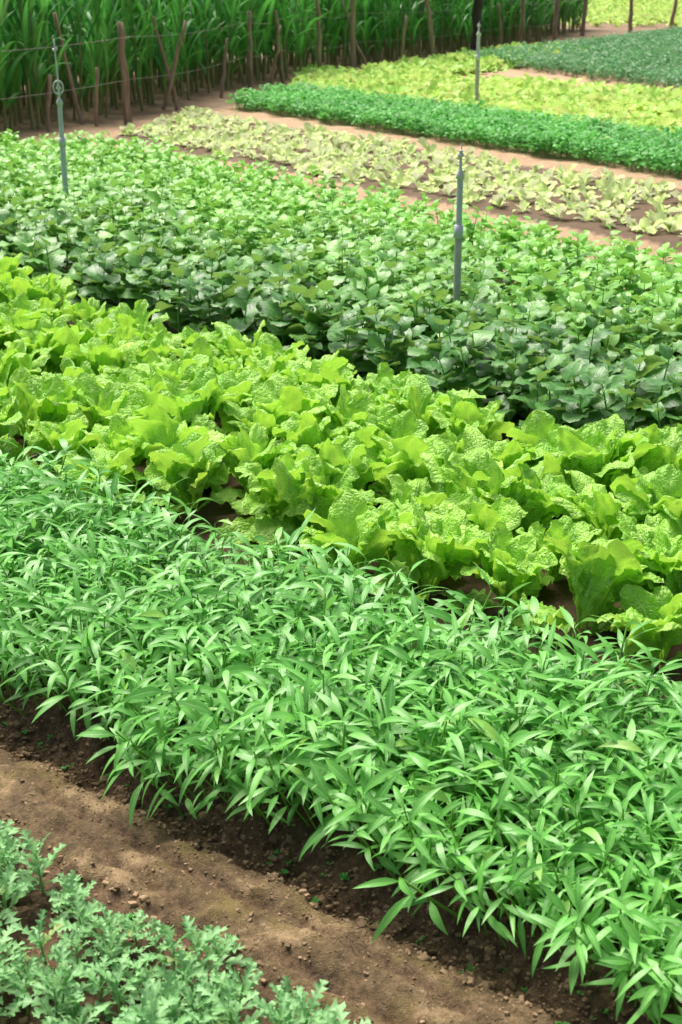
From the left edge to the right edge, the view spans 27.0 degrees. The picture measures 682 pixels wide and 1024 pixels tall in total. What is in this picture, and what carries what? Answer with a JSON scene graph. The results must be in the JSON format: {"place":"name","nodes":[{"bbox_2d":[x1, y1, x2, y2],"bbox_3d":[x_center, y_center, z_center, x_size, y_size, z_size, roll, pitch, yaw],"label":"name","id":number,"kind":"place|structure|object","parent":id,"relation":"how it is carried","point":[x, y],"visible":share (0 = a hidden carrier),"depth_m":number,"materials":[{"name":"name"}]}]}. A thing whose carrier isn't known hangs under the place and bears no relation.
{"place":"outdoors","nodes":[
{"label":"outdoors","id":0,"kind":"place"},
{"bbox_2d":[0,0,597,131],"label":"maize field","id":1,"kind":"structure","parent":0,"point":[28,25],"depth_m":21.15,"materials":[{"name":"green plant"}]},
{"bbox_2d":[0,21,681,1023],"bbox_3d":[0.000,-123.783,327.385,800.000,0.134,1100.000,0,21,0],"label":"ground","id":2,"kind":"structure","parent":0,"point":[390,1003],"depth_m":3.02,"materials":[{"name":"soil"}]},
{"bbox_2d":[52,39,68,198],"bbox_3d":[-1.970,-2.616,10.050,0.081,1.381,0.050,0,21,0],"label":"sprinkler pole","id":3,"kind":"object","parent":2,"relation":"on","point":[61,138],"visible":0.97,"depth_m":10.02,"materials":[{"name":"grey plastic"}]},
{"bbox_2d":[0,819,370,1023],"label":"crown daisy bed","id":4,"kind":"object","parent":2,"relation":"on","point":[156,1007],"visible":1,"depth_m":2.58,"materials":[{"name":"green plant"}]},
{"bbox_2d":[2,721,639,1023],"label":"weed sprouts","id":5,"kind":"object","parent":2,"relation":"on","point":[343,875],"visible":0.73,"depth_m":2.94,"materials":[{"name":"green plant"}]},
{"bbox_2d":[0,672,671,1023],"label":"soil clods","id":6,"kind":"object","parent":2,"relation":"on","point":[468,980],"visible":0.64,"depth_m":2.90,"materials":[{"name":"brown soil"}]},
{"bbox_2d":[0,0,677,131],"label":"wooden fence","id":7,"kind":"object","parent":2,"relation":"on","point":[476,8],"visible":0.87,"depth_m":21.47,"materials":[{"name":"brown wood"}]},
{"bbox_2d":[0,433,681,1023],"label":"water spinach bed","id":8,"kind":"object","parent":2,"relation":"on","point":[366,693],"visible":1,"depth_m":3.13,"materials":[{"name":"green plant"}]},
{"bbox_2d":[0,252,681,682],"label":"leaf mustard bed","id":9,"kind":"object","parent":2,"relation":"on","point":[328,438],"visible":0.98,"depth_m":4.80,"materials":[{"name":"green plant"}]},
{"bbox_2d":[0,129,681,440],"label":"malabar spinach bed","id":10,"kind":"object","parent":2,"relation":"on","point":[193,241],"visible":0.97,"depth_m":7.45,"materials":[{"name":"green plant"}]},
{"bbox_2d":[119,106,681,236],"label":"young lettuce bed","id":11,"kind":"object","parent":2,"relation":"on","point":[351,164],"visible":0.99,"depth_m":12.81,"materials":[{"name":"green plant"}]},
{"bbox_2d":[226,80,681,177],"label":"coriander bed","id":12,"kind":"object","parent":2,"relation":"on","point":[593,138],"visible":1,"depth_m":15.38,"materials":[{"name":"green plant"}]},
{"bbox_2d":[453,143,463,301],"bbox_3d":[0.560,-1.214,6.818,0.044,1.080,0.045,0,21,0],"label":"sprinkler pole","id":13,"kind":"object","parent":2,"relation":"on","point":[458,231],"visible":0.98,"depth_m":6.76,"materials":[{"name":"grey plastic"}]},
{"bbox_2d":[360,40,588,74],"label":"weeds","id":14,"kind":"object","parent":2,"relation":"on","point":[458,62],"visible":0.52,"depth_m":25.35,"materials":[{"name":"green plant"}]},
{"bbox_2d":[475,21,480,100],"bbox_3d":[1.800,-5.848,18.750,0.069,1.180,0.070,0,21,0],"label":"sprinkler pole","id":15,"kind":"object","parent":2,"relation":"on","point":[477,58],"visible":0.95,"depth_m":18.71,"materials":[{"name":"grey plastic"}]},
{"bbox_2d":[287,61,681,135],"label":"light lettuce bed","id":16,"kind":"object","parent":2,"relation":"on","point":[645,105],"visible":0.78,"depth_m":19.72,"materials":[{"name":"green plant"}]},
{"bbox_2d":[462,25,681,88],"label":"dark seedling bed","id":17,"kind":"object","parent":2,"relation":"on","point":[650,55],"visible":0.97,"depth_m":26.18,"materials":[{"name":"green plant"}]},
{"bbox_2d":[560,0,681,26],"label":"distant vegetable field","id":18,"kind":"structure","parent":0,"point":[646,11],"depth_m":50.81,"materials":[{"name":"green plant"}]}
]}

